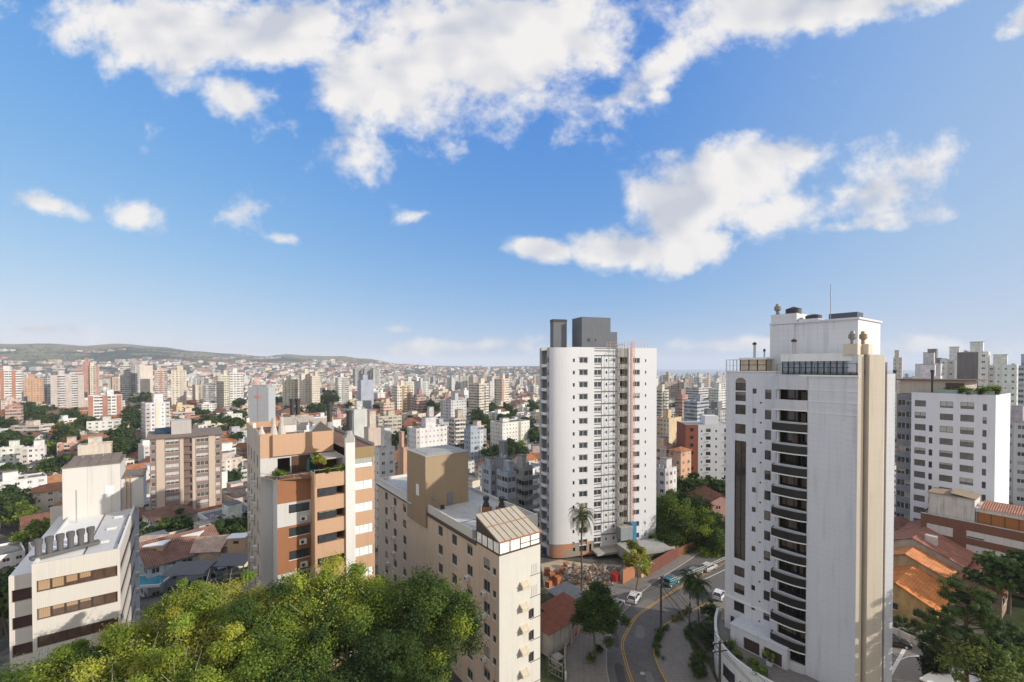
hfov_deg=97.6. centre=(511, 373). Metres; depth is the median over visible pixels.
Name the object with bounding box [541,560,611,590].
bare soil
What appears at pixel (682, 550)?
garden wall
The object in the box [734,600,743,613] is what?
window
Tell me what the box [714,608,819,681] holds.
podium wall
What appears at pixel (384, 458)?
tower block
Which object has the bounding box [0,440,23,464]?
building
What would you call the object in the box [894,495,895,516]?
building
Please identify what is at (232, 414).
building
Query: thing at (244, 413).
valley tree
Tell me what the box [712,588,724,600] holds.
parked car
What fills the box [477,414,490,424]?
valley tree
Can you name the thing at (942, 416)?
window
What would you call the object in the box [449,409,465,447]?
building
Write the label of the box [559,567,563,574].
brick pallet
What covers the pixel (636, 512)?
window
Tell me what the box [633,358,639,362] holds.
window
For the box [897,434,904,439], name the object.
window
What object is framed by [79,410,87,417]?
house
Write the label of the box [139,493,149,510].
building
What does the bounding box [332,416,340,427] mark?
building
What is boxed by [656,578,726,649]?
power cables
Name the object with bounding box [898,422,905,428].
window
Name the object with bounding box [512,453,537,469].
house
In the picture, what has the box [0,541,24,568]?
building
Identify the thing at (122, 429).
valley tree
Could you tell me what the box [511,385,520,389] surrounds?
building
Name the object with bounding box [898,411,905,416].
window
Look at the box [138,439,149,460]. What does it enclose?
building
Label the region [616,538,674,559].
canopy
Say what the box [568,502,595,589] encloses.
palm tree
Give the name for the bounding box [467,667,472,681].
window
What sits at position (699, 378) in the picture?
tower block
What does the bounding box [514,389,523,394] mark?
building
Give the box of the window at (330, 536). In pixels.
[318,532,336,542]
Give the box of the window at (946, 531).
[940,526,952,536]
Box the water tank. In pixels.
[611,571,619,582]
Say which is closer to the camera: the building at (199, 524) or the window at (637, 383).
the window at (637, 383)
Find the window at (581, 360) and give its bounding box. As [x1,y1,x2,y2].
[579,358,586,362]
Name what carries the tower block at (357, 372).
on the ground at (616, 560)
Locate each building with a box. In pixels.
[0,397,20,409]
[0,428,7,432]
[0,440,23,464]
[0,461,25,477]
[0,469,46,498]
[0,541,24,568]
[5,402,22,422]
[11,420,53,432]
[22,439,46,463]
[23,455,58,475]
[28,542,33,551]
[29,482,61,514]
[57,436,77,455]
[58,415,76,423]
[73,430,97,436]
[78,436,112,457]
[86,415,121,430]
[88,389,122,418]
[99,386,107,391]
[125,458,133,464]
[130,393,139,405]
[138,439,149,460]
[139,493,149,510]
[140,504,198,530]
[144,530,168,535]
[145,463,149,479]
[146,483,149,496]
[169,517,228,533]
[170,414,188,421]
[171,407,194,415]
[173,402,193,411]
[174,413,198,417]
[192,380,203,400]
[193,420,214,427]
[197,401,216,413]
[197,499,247,525]
[214,411,241,421]
[222,441,235,453]
[222,450,241,471]
[222,469,227,487]
[222,480,246,501]
[223,485,246,503]
[226,426,246,443]
[232,405,247,409]
[234,460,246,481]
[248,385,274,421]
[275,409,289,415]
[282,412,307,416]
[300,401,308,407]
[313,412,326,417]
[327,380,334,393]
[332,404,345,411]
[332,410,345,423]
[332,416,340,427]
[343,406,354,411]
[348,398,357,404]
[374,390,384,398]
[376,410,401,433]
[380,398,393,414]
[401,410,425,418]
[407,416,446,448]
[414,389,425,412]
[427,397,439,402]
[428,389,432,396]
[434,389,445,393]
[436,418,448,426]
[440,393,465,420]
[440,394,450,398]
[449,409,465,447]
[456,388,468,397]
[458,395,467,400]
[464,424,485,467]
[468,459,473,473]
[468,477,481,490]
[473,420,486,427]
[478,459,493,477]
[482,456,494,495]
[488,409,508,420]
[490,417,529,446]
[492,401,502,408]
[494,439,511,496]
[497,459,515,504]
[509,380,514,386]
[509,390,513,396]
[510,402,518,407]
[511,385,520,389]
[511,399,529,404]
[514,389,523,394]
[514,404,529,411]
[514,454,539,524]
[516,377,522,385]
[516,395,529,400]
[516,412,531,418]
[523,442,533,454]
[526,459,539,471]
[527,444,539,453]
[528,383,537,393]
[530,394,539,401]
[530,409,539,413]
[533,467,539,498]
[533,498,539,512]
[656,409,681,443]
[656,436,676,464]
[656,457,676,496]
[667,447,691,487]
[669,407,674,415]
[684,394,708,420]
[704,401,725,421]
[894,464,895,494]
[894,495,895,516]
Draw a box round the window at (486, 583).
[483,579,489,594]
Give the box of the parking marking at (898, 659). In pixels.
[892,647,915,674]
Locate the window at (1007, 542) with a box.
[1004,538,1023,549]
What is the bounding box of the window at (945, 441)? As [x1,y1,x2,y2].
[939,438,952,444]
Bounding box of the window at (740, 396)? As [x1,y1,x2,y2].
[736,392,745,400]
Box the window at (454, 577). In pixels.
[451,573,456,584]
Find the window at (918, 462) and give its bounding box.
[914,459,924,465]
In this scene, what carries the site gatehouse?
on the ground at (616, 560)
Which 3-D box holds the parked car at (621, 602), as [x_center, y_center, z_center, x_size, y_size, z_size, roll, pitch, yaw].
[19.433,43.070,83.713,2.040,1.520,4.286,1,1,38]
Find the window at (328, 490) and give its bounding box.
[318,486,336,495]
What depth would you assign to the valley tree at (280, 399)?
598.68 m
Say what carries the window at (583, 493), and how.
in the apartment tower at (598, 402)
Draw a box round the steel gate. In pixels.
[549,658,562,679]
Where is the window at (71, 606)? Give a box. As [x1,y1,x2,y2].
[66,600,78,612]
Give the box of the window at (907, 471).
[905,469,910,474]
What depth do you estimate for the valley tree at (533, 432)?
331.66 m
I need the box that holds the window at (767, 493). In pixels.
[765,490,770,500]
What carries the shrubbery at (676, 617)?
on the ground at (616, 560)
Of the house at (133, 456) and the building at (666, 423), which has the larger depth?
the building at (666, 423)
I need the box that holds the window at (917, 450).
[914,447,924,453]
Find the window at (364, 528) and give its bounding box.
[355,523,372,534]
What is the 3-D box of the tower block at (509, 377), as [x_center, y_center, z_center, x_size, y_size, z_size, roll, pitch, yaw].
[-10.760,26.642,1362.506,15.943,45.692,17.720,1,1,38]
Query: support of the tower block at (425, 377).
on the ground at (616, 560)
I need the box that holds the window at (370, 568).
[361,566,372,577]
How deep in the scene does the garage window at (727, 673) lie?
61.70 m
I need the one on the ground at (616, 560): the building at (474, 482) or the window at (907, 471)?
the building at (474, 482)
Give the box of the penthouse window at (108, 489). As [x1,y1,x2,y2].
[105,485,113,494]
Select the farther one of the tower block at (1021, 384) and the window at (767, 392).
the tower block at (1021, 384)
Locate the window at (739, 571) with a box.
[734,565,744,577]
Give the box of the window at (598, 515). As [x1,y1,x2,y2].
[594,513,600,518]
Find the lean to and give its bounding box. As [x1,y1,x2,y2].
[540,607,571,656]
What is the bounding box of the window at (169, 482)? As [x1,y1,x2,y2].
[166,479,178,484]
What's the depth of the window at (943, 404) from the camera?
105.35 m
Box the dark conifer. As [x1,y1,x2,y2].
[915,635,949,681]
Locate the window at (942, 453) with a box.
[939,450,952,457]
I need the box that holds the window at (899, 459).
[897,456,904,462]
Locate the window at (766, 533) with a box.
[764,530,769,540]
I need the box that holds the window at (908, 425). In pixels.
[906,423,910,428]
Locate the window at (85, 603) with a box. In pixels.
[79,597,91,609]
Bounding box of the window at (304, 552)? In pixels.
[289,547,309,560]
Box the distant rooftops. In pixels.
[0,348,895,469]
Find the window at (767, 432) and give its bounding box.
[765,430,770,439]
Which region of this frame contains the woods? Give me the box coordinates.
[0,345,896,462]
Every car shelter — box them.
[160,560,216,589]
[209,552,247,579]
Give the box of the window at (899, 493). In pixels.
[897,490,904,496]
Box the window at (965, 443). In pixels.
[960,440,973,447]
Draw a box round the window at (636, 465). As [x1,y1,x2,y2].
[633,463,638,468]
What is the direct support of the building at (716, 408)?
on the ground at (616, 560)
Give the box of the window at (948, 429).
[940,426,952,432]
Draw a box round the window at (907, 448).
[905,446,910,451]
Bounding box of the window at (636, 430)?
[633,428,638,433]
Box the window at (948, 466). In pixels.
[939,462,951,469]
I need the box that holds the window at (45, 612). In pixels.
[37,606,51,619]
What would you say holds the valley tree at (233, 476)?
on the ground at (616, 560)
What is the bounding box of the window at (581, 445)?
[579,443,586,448]
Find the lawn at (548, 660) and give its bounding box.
[546,648,563,675]
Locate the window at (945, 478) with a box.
[939,474,951,481]
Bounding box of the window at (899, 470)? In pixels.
[897,467,904,473]
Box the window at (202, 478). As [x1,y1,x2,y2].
[196,476,208,480]
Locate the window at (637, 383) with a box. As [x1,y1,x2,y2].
[633,381,639,386]
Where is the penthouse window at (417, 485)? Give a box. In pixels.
[416,483,418,495]
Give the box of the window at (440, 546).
[438,544,442,556]
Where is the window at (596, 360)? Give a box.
[594,358,600,362]
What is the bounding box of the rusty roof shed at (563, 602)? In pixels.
[540,592,582,629]
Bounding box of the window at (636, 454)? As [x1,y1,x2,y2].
[633,451,639,456]
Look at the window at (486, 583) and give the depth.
58.79 m
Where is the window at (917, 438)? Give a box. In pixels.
[914,435,925,441]
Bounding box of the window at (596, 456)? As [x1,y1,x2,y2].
[594,454,600,459]
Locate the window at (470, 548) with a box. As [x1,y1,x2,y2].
[468,544,472,557]
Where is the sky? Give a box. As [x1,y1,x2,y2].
[0,0,1023,369]
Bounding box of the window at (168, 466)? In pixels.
[166,463,178,468]
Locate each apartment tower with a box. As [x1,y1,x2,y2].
[539,317,656,557]
[724,284,895,681]
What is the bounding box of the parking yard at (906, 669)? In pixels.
[892,617,980,681]
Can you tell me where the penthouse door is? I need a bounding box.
[447,492,452,505]
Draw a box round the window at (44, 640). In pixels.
[38,634,51,647]
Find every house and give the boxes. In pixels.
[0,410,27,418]
[17,512,49,529]
[20,432,51,439]
[45,410,60,413]
[47,474,61,483]
[52,501,61,506]
[76,407,87,410]
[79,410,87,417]
[79,433,108,439]
[100,414,121,418]
[126,451,137,461]
[126,462,149,469]
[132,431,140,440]
[138,456,149,462]
[139,507,145,529]
[139,524,222,596]
[139,534,171,542]
[142,540,170,550]
[182,530,203,538]
[187,402,201,405]
[190,539,226,560]
[195,534,247,552]
[196,504,221,512]
[212,409,228,415]
[221,431,229,437]
[221,437,237,445]
[226,532,247,552]
[234,443,246,457]
[395,453,397,470]
[402,417,421,423]
[402,421,417,425]
[425,411,440,418]
[474,461,484,477]
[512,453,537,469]
[531,452,539,463]
[532,412,539,421]
[687,485,724,519]
[893,520,975,572]
[893,546,957,583]
[893,565,955,625]
[894,516,909,529]
[919,666,980,681]
[921,487,1023,597]
[954,562,1007,618]
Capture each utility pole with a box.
[658,574,663,639]
[712,640,726,681]
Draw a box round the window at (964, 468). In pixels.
[960,465,972,472]
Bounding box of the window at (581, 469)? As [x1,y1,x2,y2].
[579,467,586,472]
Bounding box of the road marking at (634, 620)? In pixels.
[621,563,724,681]
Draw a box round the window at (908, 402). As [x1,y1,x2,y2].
[906,400,910,405]
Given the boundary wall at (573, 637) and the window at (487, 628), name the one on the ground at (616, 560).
the boundary wall at (573, 637)
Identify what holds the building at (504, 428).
on the ground at (616, 560)
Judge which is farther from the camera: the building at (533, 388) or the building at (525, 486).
the building at (533, 388)
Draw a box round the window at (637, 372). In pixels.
[633,370,639,374]
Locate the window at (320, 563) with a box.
[319,554,336,565]
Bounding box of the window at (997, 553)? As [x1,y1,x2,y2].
[985,548,1003,555]
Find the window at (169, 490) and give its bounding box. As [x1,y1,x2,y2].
[166,487,178,492]
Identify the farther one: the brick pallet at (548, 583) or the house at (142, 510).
the house at (142, 510)
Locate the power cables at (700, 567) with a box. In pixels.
[670,557,724,581]
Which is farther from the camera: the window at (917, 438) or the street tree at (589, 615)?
the window at (917, 438)
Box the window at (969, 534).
[966,530,984,540]
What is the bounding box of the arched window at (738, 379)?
[736,378,745,381]
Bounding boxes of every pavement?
[566,548,698,681]
[654,597,724,681]
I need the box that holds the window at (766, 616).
[764,613,769,621]
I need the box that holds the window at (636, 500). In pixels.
[633,498,638,503]
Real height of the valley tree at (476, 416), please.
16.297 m
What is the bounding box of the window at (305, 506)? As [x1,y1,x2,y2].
[289,502,309,513]
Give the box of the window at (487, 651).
[484,644,489,660]
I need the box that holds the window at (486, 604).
[483,600,489,616]
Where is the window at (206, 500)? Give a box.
[197,499,208,504]
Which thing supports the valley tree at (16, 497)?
on the ground at (616, 560)
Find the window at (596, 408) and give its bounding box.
[594,406,600,411]
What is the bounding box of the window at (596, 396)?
[594,394,600,398]
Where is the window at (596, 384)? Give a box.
[594,382,600,386]
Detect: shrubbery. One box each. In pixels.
[651,623,670,659]
[670,605,691,621]
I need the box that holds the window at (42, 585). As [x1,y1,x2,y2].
[37,578,50,591]
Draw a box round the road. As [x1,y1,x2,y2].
[607,550,724,681]
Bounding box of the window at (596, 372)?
[594,370,600,374]
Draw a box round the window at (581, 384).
[579,382,587,387]
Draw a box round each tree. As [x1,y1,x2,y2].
[0,416,23,427]
[0,431,21,437]
[0,431,37,445]
[0,432,29,446]
[0,462,29,474]
[0,484,30,504]
[0,488,39,526]
[0,501,41,529]
[0,502,19,526]
[0,566,16,630]
[0,571,8,641]
[0,572,11,635]
[0,643,117,681]
[8,517,49,545]
[23,401,47,418]
[23,615,207,681]
[27,458,62,475]
[32,414,49,422]
[32,439,56,453]
[39,453,74,474]
[44,404,58,410]
[44,413,61,423]
[48,422,81,438]
[58,409,79,417]
[59,407,82,417]
[61,434,71,441]
[69,412,84,418]
[69,422,85,429]
[71,416,97,430]
[76,664,150,681]
[102,423,138,440]
[112,437,137,454]
[117,405,140,421]
[125,640,249,681]
[126,394,147,403]
[128,415,140,428]
[132,400,148,408]
[133,569,271,664]
[139,522,172,536]
[140,391,151,398]
[146,507,193,532]
[175,593,324,681]
[191,418,200,425]
[192,407,202,413]
[198,413,217,422]
[199,621,362,681]
[201,409,210,413]
[203,519,247,573]
[211,424,225,430]
[216,412,231,422]
[216,511,247,529]
[224,417,246,427]
[227,471,242,481]
[228,397,246,407]
[229,431,245,443]
[229,551,381,676]
[232,408,247,417]
[275,396,282,402]
[302,403,318,412]
[313,403,326,412]
[317,624,451,681]
[320,389,336,403]
[320,392,330,402]
[321,560,410,663]
[329,393,339,403]
[345,401,353,407]
[367,563,489,681]
[372,404,379,409]
[391,431,405,449]
[391,435,398,446]
[398,426,406,440]
[424,402,438,410]
[467,407,485,416]
[471,413,485,420]
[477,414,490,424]
[479,443,498,458]
[482,423,489,433]
[497,413,511,419]
[500,402,510,409]
[507,406,517,414]
[507,437,523,456]
[516,440,526,447]
[516,446,527,453]
[527,426,539,443]
[528,402,539,410]
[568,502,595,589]
[569,579,631,658]
[621,538,654,589]
[649,523,697,554]
[656,488,724,541]
[677,472,709,493]
[677,569,701,623]
[686,508,724,557]
[687,573,711,631]
[701,475,725,494]
[893,573,1023,681]
[933,633,1023,681]
[961,549,1023,614]
[973,643,1023,680]
[998,624,1023,647]
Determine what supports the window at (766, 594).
in the apartment tower at (810, 460)
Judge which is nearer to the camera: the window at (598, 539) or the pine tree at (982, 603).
the pine tree at (982, 603)
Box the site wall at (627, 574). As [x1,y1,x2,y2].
[622,567,634,583]
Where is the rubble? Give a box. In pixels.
[560,562,615,585]
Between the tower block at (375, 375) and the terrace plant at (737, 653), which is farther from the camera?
the tower block at (375, 375)
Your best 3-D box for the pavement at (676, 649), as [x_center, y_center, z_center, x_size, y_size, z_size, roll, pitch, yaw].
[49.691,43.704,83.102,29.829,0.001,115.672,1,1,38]
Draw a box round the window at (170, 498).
[166,495,178,500]
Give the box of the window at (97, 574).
[92,568,104,580]
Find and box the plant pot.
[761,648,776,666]
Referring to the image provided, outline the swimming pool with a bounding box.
[140,564,173,587]
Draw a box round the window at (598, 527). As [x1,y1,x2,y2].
[594,525,600,530]
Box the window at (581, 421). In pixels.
[579,418,586,423]
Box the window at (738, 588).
[734,582,743,594]
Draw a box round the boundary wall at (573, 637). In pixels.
[571,624,576,644]
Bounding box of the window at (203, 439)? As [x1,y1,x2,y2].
[196,437,207,441]
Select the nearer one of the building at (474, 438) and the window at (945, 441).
the window at (945, 441)
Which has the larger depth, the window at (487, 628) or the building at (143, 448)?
the building at (143, 448)
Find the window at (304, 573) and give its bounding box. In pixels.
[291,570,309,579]
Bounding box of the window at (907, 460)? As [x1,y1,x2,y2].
[905,457,910,463]
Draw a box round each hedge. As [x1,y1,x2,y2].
[683,620,709,662]
[688,642,709,677]
[893,613,941,642]
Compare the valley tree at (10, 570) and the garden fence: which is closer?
the garden fence
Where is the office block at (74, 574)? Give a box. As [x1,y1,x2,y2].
[8,452,146,679]
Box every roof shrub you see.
[955,386,974,394]
[969,387,987,394]
[975,384,1004,394]
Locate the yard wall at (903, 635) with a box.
[892,627,951,659]
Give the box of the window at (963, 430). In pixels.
[960,427,973,434]
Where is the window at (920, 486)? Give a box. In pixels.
[914,482,924,489]
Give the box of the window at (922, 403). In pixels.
[915,400,925,406]
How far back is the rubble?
96.06 m
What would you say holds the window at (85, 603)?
in the office block at (74, 574)
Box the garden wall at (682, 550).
[679,539,700,556]
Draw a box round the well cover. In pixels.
[551,652,563,666]
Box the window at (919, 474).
[914,471,924,477]
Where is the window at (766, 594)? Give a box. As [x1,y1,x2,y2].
[764,590,769,600]
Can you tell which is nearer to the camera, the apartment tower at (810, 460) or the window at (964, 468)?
the apartment tower at (810, 460)
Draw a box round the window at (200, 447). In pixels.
[196,445,208,449]
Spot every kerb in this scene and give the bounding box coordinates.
[606,550,702,681]
[653,599,713,681]
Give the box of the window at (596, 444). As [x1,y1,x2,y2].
[594,442,600,447]
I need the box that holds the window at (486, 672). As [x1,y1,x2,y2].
[483,666,489,681]
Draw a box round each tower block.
[0,366,23,400]
[24,374,43,403]
[44,371,50,403]
[50,370,83,407]
[82,358,89,396]
[90,362,99,394]
[111,374,119,390]
[120,361,131,402]
[131,359,139,393]
[140,361,152,396]
[141,393,169,438]
[154,367,167,398]
[171,365,186,404]
[193,376,200,384]
[203,378,214,402]
[216,370,228,409]
[229,368,242,408]
[243,374,247,384]
[253,377,259,384]
[282,375,298,407]
[299,369,310,403]
[310,371,319,403]
[335,373,348,402]
[350,400,366,437]
[353,367,361,387]
[358,374,373,408]
[362,366,369,379]
[364,410,380,445]
[371,367,379,384]
[374,426,394,547]
[392,380,413,412]
[398,431,408,474]
[404,376,413,384]
[414,378,427,396]
[420,372,428,384]
[422,407,435,426]
[431,375,435,382]
[447,375,458,390]
[460,373,468,389]
[469,375,476,382]
[469,378,488,413]
[485,377,493,397]
[487,373,498,380]
[494,374,508,403]
[505,375,511,381]
[533,374,539,385]
[657,384,668,415]
[660,379,677,398]
[663,372,670,381]
[675,389,687,420]
[679,378,692,393]
[686,383,711,399]
[694,373,709,386]
[709,383,725,407]
[711,378,725,388]
[714,372,725,380]
[893,350,902,438]
[912,364,941,378]
[915,352,942,378]
[927,349,946,363]
[940,347,959,378]
[957,341,989,387]
[988,354,1017,404]
[1009,405,1023,506]
[1018,354,1023,404]
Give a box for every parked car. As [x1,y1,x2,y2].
[214,566,238,575]
[613,598,624,607]
[627,590,641,603]
[662,575,679,587]
[687,566,703,576]
[700,561,716,571]
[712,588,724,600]
[892,633,911,649]
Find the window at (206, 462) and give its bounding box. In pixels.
[196,460,208,465]
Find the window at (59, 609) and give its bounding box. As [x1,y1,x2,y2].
[52,603,65,615]
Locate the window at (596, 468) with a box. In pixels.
[594,465,600,471]
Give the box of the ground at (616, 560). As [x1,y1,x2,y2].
[0,344,1023,681]
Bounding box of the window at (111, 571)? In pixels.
[105,565,116,577]
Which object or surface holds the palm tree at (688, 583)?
on the pavement at (676, 649)
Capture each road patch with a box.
[613,632,618,646]
[614,663,626,681]
[634,599,654,611]
[635,626,644,638]
[644,671,653,681]
[662,588,679,598]
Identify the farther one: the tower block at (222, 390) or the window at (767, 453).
the tower block at (222, 390)
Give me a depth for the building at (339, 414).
438.49 m
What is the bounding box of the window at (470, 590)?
[468,585,472,599]
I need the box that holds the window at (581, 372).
[579,370,586,374]
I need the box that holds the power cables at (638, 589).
[615,582,657,600]
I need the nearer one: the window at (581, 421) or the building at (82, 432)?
the window at (581, 421)
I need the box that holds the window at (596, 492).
[594,489,600,495]
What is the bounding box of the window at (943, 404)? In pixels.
[940,401,952,407]
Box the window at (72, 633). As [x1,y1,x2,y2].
[66,627,79,639]
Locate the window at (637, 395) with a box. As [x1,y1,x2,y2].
[633,393,639,398]
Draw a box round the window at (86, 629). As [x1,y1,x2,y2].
[80,623,92,636]
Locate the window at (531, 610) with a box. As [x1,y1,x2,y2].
[529,608,532,619]
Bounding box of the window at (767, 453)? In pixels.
[765,450,770,459]
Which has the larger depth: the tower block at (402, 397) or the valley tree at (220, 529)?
the tower block at (402, 397)
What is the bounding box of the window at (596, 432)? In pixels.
[594,430,600,435]
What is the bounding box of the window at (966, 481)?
[959,477,972,485]
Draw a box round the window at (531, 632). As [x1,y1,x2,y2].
[528,630,532,641]
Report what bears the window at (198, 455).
in the apartment block at (185, 463)
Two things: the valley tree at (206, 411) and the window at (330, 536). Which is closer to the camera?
the window at (330, 536)
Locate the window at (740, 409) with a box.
[736,404,745,414]
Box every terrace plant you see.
[272,469,289,478]
[311,452,327,469]
[321,466,331,473]
[331,464,344,470]
[724,636,737,649]
[730,649,743,659]
[744,657,758,666]
[749,662,767,676]
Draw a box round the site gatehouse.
[635,562,651,577]
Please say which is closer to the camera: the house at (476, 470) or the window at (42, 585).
the window at (42, 585)
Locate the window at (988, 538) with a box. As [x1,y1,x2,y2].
[985,534,1003,544]
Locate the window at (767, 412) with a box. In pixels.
[765,410,770,419]
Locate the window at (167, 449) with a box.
[166,447,178,452]
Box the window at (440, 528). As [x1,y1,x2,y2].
[439,526,442,537]
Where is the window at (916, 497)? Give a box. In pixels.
[914,494,924,501]
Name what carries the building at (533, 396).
on the ground at (616, 560)
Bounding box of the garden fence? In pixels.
[564,662,566,681]
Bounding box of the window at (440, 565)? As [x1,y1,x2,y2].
[438,563,442,573]
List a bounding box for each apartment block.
[146,419,222,509]
[246,398,374,674]
[375,445,541,681]
[677,415,725,487]
[893,370,1010,520]
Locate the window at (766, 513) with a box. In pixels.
[764,510,769,520]
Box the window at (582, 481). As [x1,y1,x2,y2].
[579,479,586,484]
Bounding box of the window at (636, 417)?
[633,416,638,421]
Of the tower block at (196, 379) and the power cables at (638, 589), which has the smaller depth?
the power cables at (638, 589)
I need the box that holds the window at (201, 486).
[196,483,208,488]
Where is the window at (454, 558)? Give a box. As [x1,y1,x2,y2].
[452,553,456,566]
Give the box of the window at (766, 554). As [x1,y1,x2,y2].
[764,550,769,560]
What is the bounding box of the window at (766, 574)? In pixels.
[764,570,769,580]
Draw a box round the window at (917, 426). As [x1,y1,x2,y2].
[915,424,925,430]
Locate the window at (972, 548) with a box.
[966,544,983,554]
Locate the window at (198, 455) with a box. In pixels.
[196,453,208,457]
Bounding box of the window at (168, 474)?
[166,471,178,476]
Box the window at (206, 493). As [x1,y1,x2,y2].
[197,491,208,496]
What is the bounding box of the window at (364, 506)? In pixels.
[355,501,372,512]
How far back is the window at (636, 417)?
111.12 m
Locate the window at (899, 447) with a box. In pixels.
[897,445,904,450]
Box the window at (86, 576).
[79,570,91,582]
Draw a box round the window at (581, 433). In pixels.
[579,431,586,436]
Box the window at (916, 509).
[914,506,924,512]
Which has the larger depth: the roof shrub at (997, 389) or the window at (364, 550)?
the roof shrub at (997, 389)
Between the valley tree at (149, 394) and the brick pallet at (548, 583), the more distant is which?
the valley tree at (149, 394)
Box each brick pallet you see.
[544,567,549,575]
[545,579,552,587]
[548,572,555,581]
[553,575,560,585]
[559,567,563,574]
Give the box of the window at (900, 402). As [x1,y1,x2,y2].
[898,400,905,405]
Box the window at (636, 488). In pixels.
[633,486,639,491]
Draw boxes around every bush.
[586,651,597,662]
[593,644,604,652]
[691,624,713,647]
[692,621,711,634]
[699,597,722,619]
[703,618,724,631]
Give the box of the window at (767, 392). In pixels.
[765,390,770,398]
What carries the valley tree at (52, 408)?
on the ground at (616, 560)
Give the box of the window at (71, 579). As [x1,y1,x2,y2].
[65,573,78,585]
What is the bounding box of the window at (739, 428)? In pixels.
[735,423,745,433]
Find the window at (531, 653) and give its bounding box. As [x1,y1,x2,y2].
[528,651,532,663]
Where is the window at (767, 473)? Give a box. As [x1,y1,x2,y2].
[765,470,770,479]
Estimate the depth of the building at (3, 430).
330.86 m
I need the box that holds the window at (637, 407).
[633,405,639,409]
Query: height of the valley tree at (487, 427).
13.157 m
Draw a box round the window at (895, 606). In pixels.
[893,603,897,610]
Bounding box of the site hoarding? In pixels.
[647,546,678,575]
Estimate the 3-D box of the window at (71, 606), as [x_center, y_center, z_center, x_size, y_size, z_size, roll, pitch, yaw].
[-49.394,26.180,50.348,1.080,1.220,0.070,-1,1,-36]
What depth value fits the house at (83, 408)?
509.85 m
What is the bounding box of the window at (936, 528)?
[927,523,939,533]
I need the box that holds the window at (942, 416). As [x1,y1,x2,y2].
[940,413,952,420]
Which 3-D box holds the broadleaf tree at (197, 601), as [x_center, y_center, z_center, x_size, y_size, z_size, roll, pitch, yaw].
[-30.013,32.144,44.786,12.626,24.494,13.191,0,1,0]
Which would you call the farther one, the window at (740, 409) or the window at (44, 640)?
the window at (740, 409)
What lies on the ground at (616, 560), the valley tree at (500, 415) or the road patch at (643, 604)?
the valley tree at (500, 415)
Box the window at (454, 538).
[451,534,456,546]
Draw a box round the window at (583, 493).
[579,491,586,496]
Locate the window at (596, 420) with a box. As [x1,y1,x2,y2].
[594,418,600,423]
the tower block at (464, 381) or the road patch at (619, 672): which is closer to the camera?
the road patch at (619, 672)
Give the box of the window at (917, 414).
[915,412,925,418]
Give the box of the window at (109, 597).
[105,591,117,603]
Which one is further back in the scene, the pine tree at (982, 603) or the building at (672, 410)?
the building at (672, 410)
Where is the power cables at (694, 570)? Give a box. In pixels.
[662,560,724,584]
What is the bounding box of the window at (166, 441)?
[165,439,178,444]
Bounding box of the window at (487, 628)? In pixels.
[483,622,489,638]
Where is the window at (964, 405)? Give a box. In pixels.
[960,402,973,408]
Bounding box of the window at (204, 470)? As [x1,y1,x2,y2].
[196,468,208,473]
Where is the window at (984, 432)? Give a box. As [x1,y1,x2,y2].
[982,430,986,436]
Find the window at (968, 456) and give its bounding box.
[960,452,973,459]
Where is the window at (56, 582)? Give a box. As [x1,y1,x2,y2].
[51,576,64,588]
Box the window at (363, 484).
[355,479,372,489]
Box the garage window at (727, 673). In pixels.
[723,663,734,681]
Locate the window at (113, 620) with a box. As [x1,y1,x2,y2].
[106,617,117,627]
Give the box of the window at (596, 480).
[594,477,600,483]
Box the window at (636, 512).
[633,509,638,514]
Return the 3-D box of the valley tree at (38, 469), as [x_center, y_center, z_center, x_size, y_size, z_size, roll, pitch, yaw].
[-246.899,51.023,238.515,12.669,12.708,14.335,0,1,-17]
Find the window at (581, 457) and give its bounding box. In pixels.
[579,455,586,460]
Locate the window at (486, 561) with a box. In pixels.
[484,557,489,571]
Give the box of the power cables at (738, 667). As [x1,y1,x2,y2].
[714,642,764,681]
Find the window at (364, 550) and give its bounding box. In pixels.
[356,544,372,556]
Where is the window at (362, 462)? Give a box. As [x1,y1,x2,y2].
[355,457,372,467]
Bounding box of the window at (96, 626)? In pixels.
[93,620,105,632]
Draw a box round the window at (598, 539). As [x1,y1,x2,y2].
[594,537,600,542]
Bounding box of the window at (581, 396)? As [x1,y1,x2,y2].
[579,394,586,399]
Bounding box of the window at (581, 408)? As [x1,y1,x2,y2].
[579,406,586,411]
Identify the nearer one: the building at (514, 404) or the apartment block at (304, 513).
the apartment block at (304, 513)
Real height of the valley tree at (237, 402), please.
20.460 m
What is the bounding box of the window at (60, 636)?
[52,630,65,643]
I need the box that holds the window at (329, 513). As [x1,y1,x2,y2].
[318,509,336,519]
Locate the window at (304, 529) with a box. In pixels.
[288,524,309,537]
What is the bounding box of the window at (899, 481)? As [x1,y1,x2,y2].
[897,479,904,485]
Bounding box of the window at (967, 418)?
[960,414,973,421]
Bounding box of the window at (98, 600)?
[92,594,104,606]
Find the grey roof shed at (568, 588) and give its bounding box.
[547,581,582,599]
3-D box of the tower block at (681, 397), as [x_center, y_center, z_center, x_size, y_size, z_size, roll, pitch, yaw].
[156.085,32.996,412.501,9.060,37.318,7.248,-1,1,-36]
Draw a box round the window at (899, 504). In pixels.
[897,501,904,507]
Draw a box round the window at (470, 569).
[467,564,472,578]
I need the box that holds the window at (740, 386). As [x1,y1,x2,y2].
[736,382,745,390]
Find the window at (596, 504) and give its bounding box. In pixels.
[594,501,600,507]
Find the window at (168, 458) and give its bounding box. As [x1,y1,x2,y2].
[166,455,178,460]

